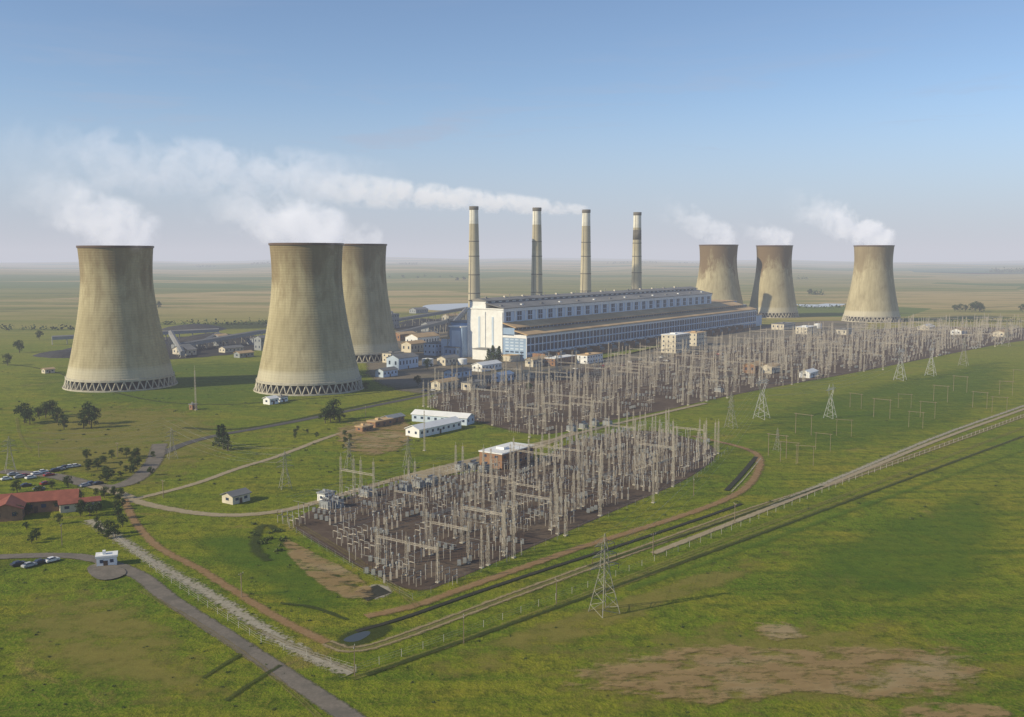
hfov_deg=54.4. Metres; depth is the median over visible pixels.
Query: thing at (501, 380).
busbar gantry
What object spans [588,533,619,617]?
transmission pylon
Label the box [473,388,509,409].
busbar gantry
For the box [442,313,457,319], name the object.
farm shed
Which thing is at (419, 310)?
farm shed
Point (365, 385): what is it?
broadleaf tree
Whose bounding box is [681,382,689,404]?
busbar gantry
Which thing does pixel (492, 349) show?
pine tree
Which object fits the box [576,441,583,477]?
busbar gantry
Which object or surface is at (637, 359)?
busbar gantry
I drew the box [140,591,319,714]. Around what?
faint track
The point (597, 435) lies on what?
busbar gantry
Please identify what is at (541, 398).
busbar gantry
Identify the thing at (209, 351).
coal yard
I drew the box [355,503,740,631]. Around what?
drainage canal
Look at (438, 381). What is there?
busbar gantry
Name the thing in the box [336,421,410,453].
bare soil
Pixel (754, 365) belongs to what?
relay house
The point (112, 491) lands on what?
broadleaf tree
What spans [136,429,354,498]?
dirt road
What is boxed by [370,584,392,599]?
settling pool bank
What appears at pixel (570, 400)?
busbar gantry
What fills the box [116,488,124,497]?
broadleaf tree
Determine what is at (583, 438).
busbar gantry
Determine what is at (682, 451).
busbar gantry
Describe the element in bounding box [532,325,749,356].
transformer bay wall
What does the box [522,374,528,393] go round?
busbar gantry
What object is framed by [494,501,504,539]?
busbar gantry
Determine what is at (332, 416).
broadleaf tree
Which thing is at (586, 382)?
busbar gantry
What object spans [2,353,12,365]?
broadleaf tree
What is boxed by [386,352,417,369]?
workshop
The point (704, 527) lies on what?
dark verge
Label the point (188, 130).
sky
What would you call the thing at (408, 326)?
coal yard
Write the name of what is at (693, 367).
busbar gantry
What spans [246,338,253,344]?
store building
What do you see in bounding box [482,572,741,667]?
dry grass
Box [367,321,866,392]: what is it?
plant yard ground
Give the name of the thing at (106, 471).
broadleaf tree
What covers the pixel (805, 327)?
pump house
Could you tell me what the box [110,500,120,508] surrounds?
broadleaf tree
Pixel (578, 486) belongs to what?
busbar gantry
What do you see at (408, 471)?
busbar gantry
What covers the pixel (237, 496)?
house
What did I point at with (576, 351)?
transformer
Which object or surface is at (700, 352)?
busbar gantry
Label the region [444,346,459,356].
pump house
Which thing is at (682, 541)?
dirt track
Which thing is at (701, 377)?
busbar gantry
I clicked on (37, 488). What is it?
broadleaf tree
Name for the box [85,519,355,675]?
pale gravel strip
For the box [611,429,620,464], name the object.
busbar gantry
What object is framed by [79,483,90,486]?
parked car
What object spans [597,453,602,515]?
lightning mast
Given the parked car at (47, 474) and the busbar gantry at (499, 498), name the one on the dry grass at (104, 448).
the parked car at (47, 474)
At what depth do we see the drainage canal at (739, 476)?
412.19 m
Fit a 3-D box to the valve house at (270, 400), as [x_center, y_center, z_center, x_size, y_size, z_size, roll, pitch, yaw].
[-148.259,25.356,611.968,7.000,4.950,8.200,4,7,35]
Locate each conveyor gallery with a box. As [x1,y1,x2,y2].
[52,328,218,344]
[168,330,185,357]
[171,330,262,350]
[194,332,219,348]
[397,315,464,332]
[399,307,465,326]
[447,307,467,345]
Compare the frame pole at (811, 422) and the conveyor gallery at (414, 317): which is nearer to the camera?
the frame pole at (811, 422)
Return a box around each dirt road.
[86,432,574,516]
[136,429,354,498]
[389,403,706,479]
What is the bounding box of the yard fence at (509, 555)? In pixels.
[285,449,727,598]
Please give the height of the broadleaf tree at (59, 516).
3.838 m
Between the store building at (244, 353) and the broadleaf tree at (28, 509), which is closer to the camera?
the broadleaf tree at (28, 509)
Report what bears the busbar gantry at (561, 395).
on the ground at (972, 613)
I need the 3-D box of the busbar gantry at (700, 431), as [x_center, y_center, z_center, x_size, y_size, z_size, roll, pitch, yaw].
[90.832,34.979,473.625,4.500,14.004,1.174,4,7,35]
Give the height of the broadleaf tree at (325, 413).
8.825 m
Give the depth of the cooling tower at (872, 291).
1371.23 m
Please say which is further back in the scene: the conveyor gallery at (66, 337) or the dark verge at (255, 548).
the conveyor gallery at (66, 337)
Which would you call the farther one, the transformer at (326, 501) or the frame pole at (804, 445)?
the frame pole at (804, 445)
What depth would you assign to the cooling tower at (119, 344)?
671.43 m
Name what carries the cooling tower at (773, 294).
on the ground at (972, 613)
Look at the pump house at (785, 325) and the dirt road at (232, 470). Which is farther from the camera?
the pump house at (785, 325)
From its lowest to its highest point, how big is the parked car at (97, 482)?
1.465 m
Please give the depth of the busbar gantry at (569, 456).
427.68 m
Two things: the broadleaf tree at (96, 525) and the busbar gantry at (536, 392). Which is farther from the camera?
the busbar gantry at (536, 392)
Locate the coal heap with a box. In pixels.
[33,318,447,357]
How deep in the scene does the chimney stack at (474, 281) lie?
1217.58 m
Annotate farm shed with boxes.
[409,307,427,313]
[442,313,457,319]
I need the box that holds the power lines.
[2,358,903,565]
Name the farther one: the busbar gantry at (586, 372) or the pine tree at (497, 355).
the pine tree at (497, 355)
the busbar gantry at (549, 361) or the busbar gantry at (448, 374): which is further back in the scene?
the busbar gantry at (549, 361)
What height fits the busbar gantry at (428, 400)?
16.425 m
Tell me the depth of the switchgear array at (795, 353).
776.02 m
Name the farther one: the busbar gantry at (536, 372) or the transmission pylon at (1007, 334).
the transmission pylon at (1007, 334)
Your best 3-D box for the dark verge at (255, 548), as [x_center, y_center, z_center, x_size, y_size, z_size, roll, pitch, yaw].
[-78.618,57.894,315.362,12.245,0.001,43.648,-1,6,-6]
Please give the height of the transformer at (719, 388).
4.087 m
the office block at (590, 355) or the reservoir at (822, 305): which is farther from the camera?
the reservoir at (822, 305)
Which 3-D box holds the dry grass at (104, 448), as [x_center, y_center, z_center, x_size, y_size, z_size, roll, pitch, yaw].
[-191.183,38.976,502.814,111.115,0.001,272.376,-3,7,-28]
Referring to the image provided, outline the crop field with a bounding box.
[908,263,1023,273]
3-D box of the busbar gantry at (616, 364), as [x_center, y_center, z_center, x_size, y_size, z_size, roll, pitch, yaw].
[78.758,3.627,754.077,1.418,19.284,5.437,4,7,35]
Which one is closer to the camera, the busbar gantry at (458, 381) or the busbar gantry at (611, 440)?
the busbar gantry at (611, 440)
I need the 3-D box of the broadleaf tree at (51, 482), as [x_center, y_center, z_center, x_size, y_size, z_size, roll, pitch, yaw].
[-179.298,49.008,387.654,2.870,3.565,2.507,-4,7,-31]
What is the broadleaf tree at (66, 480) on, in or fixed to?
on the dry grass at (104, 448)
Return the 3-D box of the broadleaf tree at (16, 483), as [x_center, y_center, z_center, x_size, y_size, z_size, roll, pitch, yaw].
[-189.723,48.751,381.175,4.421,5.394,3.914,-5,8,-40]
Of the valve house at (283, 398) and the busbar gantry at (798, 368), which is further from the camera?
the busbar gantry at (798, 368)
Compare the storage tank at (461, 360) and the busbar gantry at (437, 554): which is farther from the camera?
the storage tank at (461, 360)
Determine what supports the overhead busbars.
attached to the busbar gantry
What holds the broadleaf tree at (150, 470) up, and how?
on the dry grass at (104, 448)
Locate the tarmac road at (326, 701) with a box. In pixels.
[0,553,364,716]
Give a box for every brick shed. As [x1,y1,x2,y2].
[355,423,373,431]
[366,417,393,427]
[380,413,405,422]
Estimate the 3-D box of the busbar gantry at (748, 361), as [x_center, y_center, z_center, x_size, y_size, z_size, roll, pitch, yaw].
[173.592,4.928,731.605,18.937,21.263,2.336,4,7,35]
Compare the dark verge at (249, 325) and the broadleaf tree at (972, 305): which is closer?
the dark verge at (249, 325)
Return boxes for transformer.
[318,497,334,509]
[330,495,343,507]
[358,486,371,497]
[397,480,412,491]
[411,477,425,487]
[425,474,438,485]
[455,460,466,471]
[468,459,479,469]
[479,461,490,472]
[566,423,576,431]
[572,348,579,354]
[578,421,588,428]
[585,346,592,351]
[589,418,599,426]
[602,418,611,425]
[714,386,721,391]
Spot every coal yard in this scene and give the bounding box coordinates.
[164,336,254,358]
[395,324,447,332]
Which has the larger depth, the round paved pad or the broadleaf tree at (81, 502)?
the broadleaf tree at (81, 502)
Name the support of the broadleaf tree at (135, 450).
on the dry grass at (104, 448)
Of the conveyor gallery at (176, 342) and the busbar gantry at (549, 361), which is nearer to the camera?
the busbar gantry at (549, 361)
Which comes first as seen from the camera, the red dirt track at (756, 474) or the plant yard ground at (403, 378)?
the red dirt track at (756, 474)
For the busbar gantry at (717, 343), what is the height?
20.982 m
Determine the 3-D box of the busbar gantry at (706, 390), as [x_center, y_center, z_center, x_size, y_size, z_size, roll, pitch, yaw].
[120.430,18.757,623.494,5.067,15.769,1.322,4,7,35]
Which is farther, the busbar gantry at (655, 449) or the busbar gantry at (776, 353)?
the busbar gantry at (776, 353)
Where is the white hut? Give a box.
[95,550,117,565]
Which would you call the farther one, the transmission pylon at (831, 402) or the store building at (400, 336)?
the store building at (400, 336)
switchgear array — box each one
[277,421,713,586]
[427,322,1022,434]
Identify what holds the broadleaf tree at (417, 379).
on the ground at (972, 613)
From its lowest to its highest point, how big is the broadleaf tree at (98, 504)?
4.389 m
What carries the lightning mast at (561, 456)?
on the ground at (972, 613)
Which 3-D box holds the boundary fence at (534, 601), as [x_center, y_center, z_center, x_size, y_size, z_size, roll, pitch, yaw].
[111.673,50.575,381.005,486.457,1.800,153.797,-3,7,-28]
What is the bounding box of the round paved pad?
[87,564,125,579]
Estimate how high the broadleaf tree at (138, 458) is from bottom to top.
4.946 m
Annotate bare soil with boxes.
[284,542,370,597]
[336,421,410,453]
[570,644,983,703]
[757,622,804,638]
[901,702,1009,716]
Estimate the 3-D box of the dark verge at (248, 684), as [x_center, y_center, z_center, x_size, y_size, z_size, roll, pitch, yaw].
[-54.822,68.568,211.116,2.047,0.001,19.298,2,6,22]
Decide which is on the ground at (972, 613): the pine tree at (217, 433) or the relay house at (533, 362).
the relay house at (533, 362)
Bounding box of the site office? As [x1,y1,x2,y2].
[316,489,335,500]
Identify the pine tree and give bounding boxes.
[212,425,222,446]
[216,424,229,448]
[222,433,231,450]
[484,348,491,360]
[490,345,495,359]
[494,346,502,360]
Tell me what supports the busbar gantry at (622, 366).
on the ground at (972, 613)
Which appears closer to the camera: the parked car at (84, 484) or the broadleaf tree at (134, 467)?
the parked car at (84, 484)
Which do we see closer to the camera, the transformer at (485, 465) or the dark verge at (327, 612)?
the dark verge at (327, 612)
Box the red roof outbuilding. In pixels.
[57,496,101,512]
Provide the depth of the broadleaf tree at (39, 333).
1084.97 m
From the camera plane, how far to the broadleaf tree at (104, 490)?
372.52 m
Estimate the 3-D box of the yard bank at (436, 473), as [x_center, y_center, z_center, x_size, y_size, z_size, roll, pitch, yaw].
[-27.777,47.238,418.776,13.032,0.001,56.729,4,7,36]
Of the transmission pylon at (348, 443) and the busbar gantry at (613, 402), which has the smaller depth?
the transmission pylon at (348, 443)
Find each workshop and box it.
[375,366,397,377]
[382,351,403,362]
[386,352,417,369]
[431,377,458,389]
[437,354,458,365]
[443,367,472,377]
[472,360,501,371]
[492,370,513,381]
[514,370,533,379]
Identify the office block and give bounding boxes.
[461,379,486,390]
[545,354,576,365]
[577,352,602,363]
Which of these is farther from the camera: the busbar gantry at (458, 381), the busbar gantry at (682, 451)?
the busbar gantry at (458, 381)
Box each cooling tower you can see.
[62,245,177,392]
[253,243,363,395]
[342,244,399,362]
[696,244,742,303]
[749,245,798,317]
[841,245,900,322]
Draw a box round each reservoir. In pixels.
[423,303,467,309]
[797,303,843,306]
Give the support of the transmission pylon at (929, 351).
on the ground at (972, 613)
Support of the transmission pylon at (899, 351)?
on the ground at (972, 613)
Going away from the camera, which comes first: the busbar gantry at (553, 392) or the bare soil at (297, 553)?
the bare soil at (297, 553)
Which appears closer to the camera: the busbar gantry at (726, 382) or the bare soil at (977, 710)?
the bare soil at (977, 710)
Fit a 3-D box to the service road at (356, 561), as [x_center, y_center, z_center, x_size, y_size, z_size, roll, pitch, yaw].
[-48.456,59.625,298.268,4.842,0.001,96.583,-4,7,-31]
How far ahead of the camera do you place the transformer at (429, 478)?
393.75 m
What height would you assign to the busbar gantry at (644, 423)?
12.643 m
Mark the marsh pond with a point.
(357, 636)
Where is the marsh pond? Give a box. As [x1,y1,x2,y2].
[344,631,369,641]
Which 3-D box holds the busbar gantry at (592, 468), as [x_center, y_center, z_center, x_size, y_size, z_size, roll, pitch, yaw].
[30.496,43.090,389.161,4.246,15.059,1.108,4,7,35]
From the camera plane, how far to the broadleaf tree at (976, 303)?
1637.98 m
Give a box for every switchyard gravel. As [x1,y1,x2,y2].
[294,430,715,589]
[429,327,1023,433]
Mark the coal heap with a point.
(65, 353)
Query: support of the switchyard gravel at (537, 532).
on the ground at (972, 613)
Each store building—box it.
[172,344,196,354]
[219,345,243,352]
[234,350,253,357]
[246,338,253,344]
[395,331,415,340]
[401,340,424,352]
[405,332,439,341]
[421,321,441,331]
[424,341,440,355]
[917,324,934,329]
[950,327,966,334]
[993,329,1008,336]
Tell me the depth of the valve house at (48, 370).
772.69 m
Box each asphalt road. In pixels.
[0,443,167,487]
[165,367,561,453]
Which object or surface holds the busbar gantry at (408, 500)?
on the ground at (972, 613)
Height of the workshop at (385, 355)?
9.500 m
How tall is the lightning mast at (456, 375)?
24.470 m
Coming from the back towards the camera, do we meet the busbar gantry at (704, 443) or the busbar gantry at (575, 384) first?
the busbar gantry at (575, 384)
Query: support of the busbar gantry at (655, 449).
on the ground at (972, 613)
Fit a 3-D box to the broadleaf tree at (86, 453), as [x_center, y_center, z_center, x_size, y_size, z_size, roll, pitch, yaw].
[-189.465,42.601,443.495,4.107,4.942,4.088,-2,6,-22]
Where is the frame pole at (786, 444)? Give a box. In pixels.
[768,434,788,455]
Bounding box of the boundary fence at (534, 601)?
[100,417,1020,669]
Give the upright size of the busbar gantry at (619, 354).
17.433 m
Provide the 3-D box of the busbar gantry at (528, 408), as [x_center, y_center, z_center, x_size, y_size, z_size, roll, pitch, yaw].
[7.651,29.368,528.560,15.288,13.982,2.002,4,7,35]
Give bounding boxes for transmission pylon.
[1,436,18,471]
[164,428,177,458]
[277,451,293,489]
[342,439,354,468]
[402,437,414,468]
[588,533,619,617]
[724,392,737,428]
[753,377,769,419]
[773,428,781,450]
[823,384,836,417]
[893,347,906,380]
[924,346,936,375]
[958,336,968,365]
[1001,321,1010,346]
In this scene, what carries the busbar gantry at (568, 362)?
on the ground at (972, 613)
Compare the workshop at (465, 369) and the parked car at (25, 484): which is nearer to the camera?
the parked car at (25, 484)
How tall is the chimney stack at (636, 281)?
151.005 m
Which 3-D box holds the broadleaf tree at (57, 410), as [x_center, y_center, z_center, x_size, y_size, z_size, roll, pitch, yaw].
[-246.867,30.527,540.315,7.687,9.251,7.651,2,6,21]
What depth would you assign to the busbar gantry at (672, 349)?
834.40 m
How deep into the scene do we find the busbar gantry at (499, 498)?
339.32 m
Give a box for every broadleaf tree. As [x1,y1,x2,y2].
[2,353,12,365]
[10,479,20,492]
[13,340,23,352]
[13,402,31,421]
[22,410,35,423]
[25,502,32,514]
[26,534,35,542]
[30,528,40,540]
[33,406,43,418]
[33,485,44,491]
[35,330,43,339]
[39,403,51,417]
[45,400,58,412]
[48,406,63,422]
[48,480,54,488]
[54,513,62,523]
[58,415,68,429]
[62,475,73,487]
[75,499,85,508]
[75,507,83,515]
[76,414,89,427]
[77,402,100,424]
[81,407,101,427]
[82,450,91,458]
[83,502,95,514]
[91,501,101,513]
[92,458,102,469]
[94,522,102,531]
[98,486,109,497]
[101,519,114,529]
[102,469,111,475]
[108,449,114,457]
[109,524,120,536]
[110,486,116,495]
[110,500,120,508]
[111,506,122,515]
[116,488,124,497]
[117,514,127,526]
[118,499,125,506]
[121,447,130,456]
[130,463,136,471]
[133,448,140,456]
[133,455,141,466]
[146,466,154,474]
[318,407,332,422]
[324,398,340,419]
[326,406,335,421]
[334,407,345,421]
[363,381,368,390]
[413,375,421,383]
[422,358,432,369]
[968,302,976,310]
[972,301,979,309]
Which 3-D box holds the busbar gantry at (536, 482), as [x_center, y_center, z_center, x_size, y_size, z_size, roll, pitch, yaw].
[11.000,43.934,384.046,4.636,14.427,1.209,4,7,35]
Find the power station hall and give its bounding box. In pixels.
[440,286,762,361]
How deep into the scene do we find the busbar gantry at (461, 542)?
308.47 m
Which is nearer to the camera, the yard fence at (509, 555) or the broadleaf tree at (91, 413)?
the yard fence at (509, 555)
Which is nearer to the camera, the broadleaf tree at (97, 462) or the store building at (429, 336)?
the broadleaf tree at (97, 462)
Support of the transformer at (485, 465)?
on the ground at (972, 613)
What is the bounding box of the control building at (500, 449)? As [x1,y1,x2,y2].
[478,442,533,469]
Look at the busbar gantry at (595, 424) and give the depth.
491.86 m
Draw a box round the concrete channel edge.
[731,458,760,491]
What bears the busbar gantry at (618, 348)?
on the ground at (972, 613)
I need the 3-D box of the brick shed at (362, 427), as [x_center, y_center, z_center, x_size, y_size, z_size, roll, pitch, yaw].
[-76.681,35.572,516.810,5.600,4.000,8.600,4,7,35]
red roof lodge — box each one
[0,488,80,513]
[0,494,26,521]
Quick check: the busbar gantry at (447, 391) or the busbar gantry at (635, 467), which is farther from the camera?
the busbar gantry at (447, 391)
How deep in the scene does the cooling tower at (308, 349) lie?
653.78 m
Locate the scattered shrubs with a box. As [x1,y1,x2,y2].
[0,369,1023,712]
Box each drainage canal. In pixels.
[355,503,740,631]
[724,456,757,490]
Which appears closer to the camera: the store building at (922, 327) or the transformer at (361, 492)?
the transformer at (361, 492)
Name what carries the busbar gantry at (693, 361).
on the ground at (972, 613)
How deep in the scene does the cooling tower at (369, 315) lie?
851.50 m
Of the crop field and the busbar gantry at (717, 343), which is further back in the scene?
the crop field
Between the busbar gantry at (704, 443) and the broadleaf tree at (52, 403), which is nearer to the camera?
the busbar gantry at (704, 443)
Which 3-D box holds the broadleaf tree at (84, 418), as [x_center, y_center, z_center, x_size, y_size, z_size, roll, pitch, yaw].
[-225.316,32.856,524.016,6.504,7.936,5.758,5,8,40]
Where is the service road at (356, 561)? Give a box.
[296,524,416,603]
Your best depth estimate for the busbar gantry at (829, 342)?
873.26 m
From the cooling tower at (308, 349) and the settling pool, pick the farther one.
the cooling tower at (308, 349)
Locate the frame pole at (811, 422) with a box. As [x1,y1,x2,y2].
[794,413,813,432]
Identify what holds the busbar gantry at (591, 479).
on the ground at (972, 613)
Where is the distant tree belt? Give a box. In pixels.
[0,261,1023,330]
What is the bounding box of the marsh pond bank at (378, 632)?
[338,624,390,646]
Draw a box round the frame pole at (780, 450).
[779,441,797,462]
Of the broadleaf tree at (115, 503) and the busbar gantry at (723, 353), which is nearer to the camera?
the broadleaf tree at (115, 503)
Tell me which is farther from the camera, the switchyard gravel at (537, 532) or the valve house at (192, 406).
the valve house at (192, 406)
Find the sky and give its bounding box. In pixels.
[0,0,1023,262]
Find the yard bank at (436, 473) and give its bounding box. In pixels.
[403,459,476,481]
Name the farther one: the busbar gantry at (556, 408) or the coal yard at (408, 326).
the coal yard at (408, 326)
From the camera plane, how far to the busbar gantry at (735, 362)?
715.10 m
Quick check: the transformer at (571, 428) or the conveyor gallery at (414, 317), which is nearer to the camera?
the transformer at (571, 428)
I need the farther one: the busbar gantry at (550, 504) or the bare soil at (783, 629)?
the busbar gantry at (550, 504)
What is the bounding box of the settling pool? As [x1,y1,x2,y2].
[355,585,390,600]
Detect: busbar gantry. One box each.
[340,453,375,511]
[352,455,362,494]
[375,530,439,582]
[377,518,388,566]
[393,484,424,522]
[407,457,416,492]
[422,382,429,406]
[424,501,457,548]
[429,514,470,563]
[432,464,441,497]
[434,366,452,398]
[438,371,443,391]
[442,381,448,402]
[454,445,464,479]
[455,372,470,392]
[459,499,506,551]
[462,362,494,384]
[464,467,473,501]
[469,488,477,531]
[471,386,477,411]
[472,393,478,419]
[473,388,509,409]
[477,466,513,505]
[479,524,490,568]
[480,369,484,388]
[482,444,491,482]
[490,457,498,493]
[491,477,500,522]
[492,401,509,424]
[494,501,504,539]
[499,380,515,405]
[501,371,506,391]
[502,504,515,558]
[506,475,540,514]
[509,441,563,481]
[512,438,542,470]
[512,452,519,485]
[513,485,552,529]
[515,366,519,389]
[515,402,538,427]
[516,357,530,368]
[516,390,522,410]
[521,353,542,381]
[521,390,526,417]
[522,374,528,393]
[527,439,582,476]
[528,406,546,437]
[529,363,549,389]
[535,380,541,405]
[535,457,545,491]
[536,362,539,384]
[537,384,542,414]
[538,355,556,378]
[541,432,550,464]
[542,391,571,431]
[543,396,550,421]
[548,351,561,372]
[549,366,567,387]
[549,389,592,418]
[552,382,558,401]
[554,372,574,393]
[554,479,562,517]
[555,382,562,409]
[555,423,562,449]
[555,493,567,535]
[557,356,575,378]
[568,400,593,422]
[568,435,578,466]
[570,375,576,398]
[571,470,579,510]
[572,379,579,405]
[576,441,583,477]
[581,396,605,418]
[581,428,586,452]
[582,387,588,411]
[582,466,614,506]
[583,374,587,395]
[585,361,605,385]
[585,452,594,487]
[588,414,596,439]
[590,421,606,449]
[594,378,600,400]
[596,384,610,408]
[596,443,601,471]
[602,368,605,391]
[602,449,610,482]
[604,429,612,455]
[605,360,612,383]
[607,342,619,366]
[607,417,636,452]
[610,349,630,370]
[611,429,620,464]
[612,364,630,379]
[612,392,618,414]
[614,352,617,375]
[615,362,639,392]
[618,368,621,388]
[618,439,627,475]
[620,364,642,385]
[622,345,626,363]
[625,409,633,437]
[628,353,646,370]
[630,362,652,383]
[632,374,638,399]
[632,451,643,486]
[636,432,674,480]
[638,358,676,380]
[638,410,645,434]
[640,436,645,467]
[650,354,667,372]
[652,360,656,386]
[655,445,674,493]
[658,419,667,448]
[658,429,663,462]
[664,342,682,362]
[665,363,668,384]
[665,410,669,436]
[665,441,672,472]
[671,421,704,453]
[672,379,676,398]
[672,426,677,456]
[677,359,701,387]
[680,436,688,466]
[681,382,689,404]
[684,349,702,371]
[685,346,705,365]
[690,365,713,392]
[692,351,713,374]
[697,429,705,461]
[698,418,707,446]
[700,378,707,400]
[704,332,722,352]
[704,375,728,397]
[709,367,715,388]
[713,337,716,356]
[713,421,719,454]
[715,369,734,396]
[716,366,736,385]
[718,346,728,365]
[725,354,749,383]
[736,350,760,379]
[742,353,748,372]
[768,350,771,374]
[774,350,777,364]
[780,358,786,378]
[791,366,804,384]
[793,328,811,347]
[817,335,838,359]
[821,357,826,374]
[828,346,850,370]
[829,355,835,372]
[851,327,858,352]
[861,348,883,369]
[883,337,906,361]
[931,336,937,356]
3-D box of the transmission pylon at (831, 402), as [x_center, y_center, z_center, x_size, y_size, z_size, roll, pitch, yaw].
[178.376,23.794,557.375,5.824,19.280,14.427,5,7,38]
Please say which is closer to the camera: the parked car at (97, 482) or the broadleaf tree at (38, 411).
the parked car at (97, 482)
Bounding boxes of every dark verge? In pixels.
[4,363,418,404]
[183,393,422,429]
[201,654,241,677]
[214,321,267,328]
[224,664,281,700]
[249,524,283,560]
[280,602,347,619]
[281,540,356,586]
[365,436,1022,675]
[587,486,823,565]
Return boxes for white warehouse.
[405,416,462,437]
[411,409,475,425]
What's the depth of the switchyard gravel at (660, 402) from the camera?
714.77 m
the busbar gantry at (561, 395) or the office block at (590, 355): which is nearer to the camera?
the busbar gantry at (561, 395)
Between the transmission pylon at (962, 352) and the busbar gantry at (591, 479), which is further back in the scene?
the transmission pylon at (962, 352)
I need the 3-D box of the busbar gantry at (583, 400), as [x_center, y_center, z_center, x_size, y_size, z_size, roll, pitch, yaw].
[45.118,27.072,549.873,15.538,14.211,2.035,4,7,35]
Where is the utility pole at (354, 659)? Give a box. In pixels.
[353,644,354,675]
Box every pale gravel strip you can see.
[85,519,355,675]
[769,405,1023,505]
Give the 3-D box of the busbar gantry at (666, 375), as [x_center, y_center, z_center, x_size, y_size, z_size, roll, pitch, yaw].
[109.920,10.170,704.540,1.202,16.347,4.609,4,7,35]
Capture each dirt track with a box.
[121,499,329,643]
[322,414,1023,651]
[363,435,763,617]
[651,408,1023,553]
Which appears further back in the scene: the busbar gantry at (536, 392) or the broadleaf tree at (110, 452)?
the busbar gantry at (536, 392)
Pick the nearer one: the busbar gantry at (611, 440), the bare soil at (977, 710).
the bare soil at (977, 710)
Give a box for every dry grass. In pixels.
[14,600,199,700]
[25,407,215,483]
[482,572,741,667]
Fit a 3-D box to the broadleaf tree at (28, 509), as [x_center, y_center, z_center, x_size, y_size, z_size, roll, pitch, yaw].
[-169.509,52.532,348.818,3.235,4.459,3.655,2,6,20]
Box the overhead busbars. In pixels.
[291,318,1022,555]
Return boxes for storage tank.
[422,358,433,365]
[458,358,466,364]
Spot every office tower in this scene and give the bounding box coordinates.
[661,332,689,352]
[684,331,706,345]
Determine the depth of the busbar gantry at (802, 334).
987.38 m
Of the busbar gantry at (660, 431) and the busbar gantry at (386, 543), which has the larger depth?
the busbar gantry at (660, 431)
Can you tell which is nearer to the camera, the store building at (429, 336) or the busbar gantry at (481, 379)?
the busbar gantry at (481, 379)
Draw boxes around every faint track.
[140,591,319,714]
[246,625,343,667]
[352,429,1016,678]
[595,437,1021,595]
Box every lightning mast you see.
[194,365,196,409]
[423,411,425,450]
[456,364,457,394]
[482,457,484,522]
[534,378,536,417]
[553,457,557,526]
[560,434,562,482]
[589,395,591,450]
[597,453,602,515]
[599,381,601,417]
[616,406,619,456]
[651,453,654,502]
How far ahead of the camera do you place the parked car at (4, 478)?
402.45 m
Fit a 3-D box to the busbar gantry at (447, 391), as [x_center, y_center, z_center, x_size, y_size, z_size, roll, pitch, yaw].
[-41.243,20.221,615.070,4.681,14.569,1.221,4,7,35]
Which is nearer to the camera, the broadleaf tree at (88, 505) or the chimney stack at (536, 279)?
the broadleaf tree at (88, 505)
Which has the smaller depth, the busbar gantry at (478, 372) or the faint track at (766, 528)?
the faint track at (766, 528)
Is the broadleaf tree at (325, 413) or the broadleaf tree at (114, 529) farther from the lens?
the broadleaf tree at (325, 413)
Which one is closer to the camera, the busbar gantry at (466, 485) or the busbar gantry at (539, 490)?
the busbar gantry at (539, 490)
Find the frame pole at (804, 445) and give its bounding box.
[796,444,815,461]
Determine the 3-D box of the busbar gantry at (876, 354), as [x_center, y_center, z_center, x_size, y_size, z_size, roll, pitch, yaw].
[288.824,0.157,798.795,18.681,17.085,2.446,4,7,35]
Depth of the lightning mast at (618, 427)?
447.94 m
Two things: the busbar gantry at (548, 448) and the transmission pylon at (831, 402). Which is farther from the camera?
the transmission pylon at (831, 402)
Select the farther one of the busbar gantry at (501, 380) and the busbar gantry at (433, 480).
the busbar gantry at (501, 380)
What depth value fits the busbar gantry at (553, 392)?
619.48 m
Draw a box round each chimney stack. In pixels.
[468,206,479,306]
[531,207,542,294]
[580,209,590,292]
[631,212,641,289]
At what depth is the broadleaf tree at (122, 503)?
359.12 m
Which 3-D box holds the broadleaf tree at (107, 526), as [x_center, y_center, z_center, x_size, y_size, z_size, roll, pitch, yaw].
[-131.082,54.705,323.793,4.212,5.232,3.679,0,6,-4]
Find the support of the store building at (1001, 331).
on the ground at (972, 613)
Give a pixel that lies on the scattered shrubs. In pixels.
(358, 573)
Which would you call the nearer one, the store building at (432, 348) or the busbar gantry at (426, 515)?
the busbar gantry at (426, 515)
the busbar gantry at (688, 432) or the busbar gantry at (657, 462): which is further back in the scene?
the busbar gantry at (688, 432)
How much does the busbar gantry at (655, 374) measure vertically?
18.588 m
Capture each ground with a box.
[0,257,1023,716]
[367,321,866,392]
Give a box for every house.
[40,367,55,373]
[188,402,197,409]
[213,333,228,345]
[220,487,251,504]
[253,335,264,350]
[262,395,279,404]
[278,394,287,401]
[391,313,398,327]
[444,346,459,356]
[524,355,546,366]
[744,361,763,373]
[759,362,779,372]
[771,322,795,329]
[795,325,816,333]
[799,368,818,377]
[836,328,854,334]
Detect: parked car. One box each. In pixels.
[0,476,12,480]
[7,472,18,475]
[9,560,25,566]
[13,474,25,478]
[20,482,31,486]
[21,561,37,568]
[24,475,36,479]
[30,471,41,474]
[33,558,45,564]
[43,472,54,475]
[45,556,59,562]
[49,468,60,471]
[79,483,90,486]
[92,481,103,484]
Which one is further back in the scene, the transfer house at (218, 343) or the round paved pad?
the transfer house at (218, 343)
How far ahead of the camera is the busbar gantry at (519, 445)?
422.59 m
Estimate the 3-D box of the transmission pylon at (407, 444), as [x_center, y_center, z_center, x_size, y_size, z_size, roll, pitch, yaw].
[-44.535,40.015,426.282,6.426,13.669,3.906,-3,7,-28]
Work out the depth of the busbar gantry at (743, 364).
772.26 m
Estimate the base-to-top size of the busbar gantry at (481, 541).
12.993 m

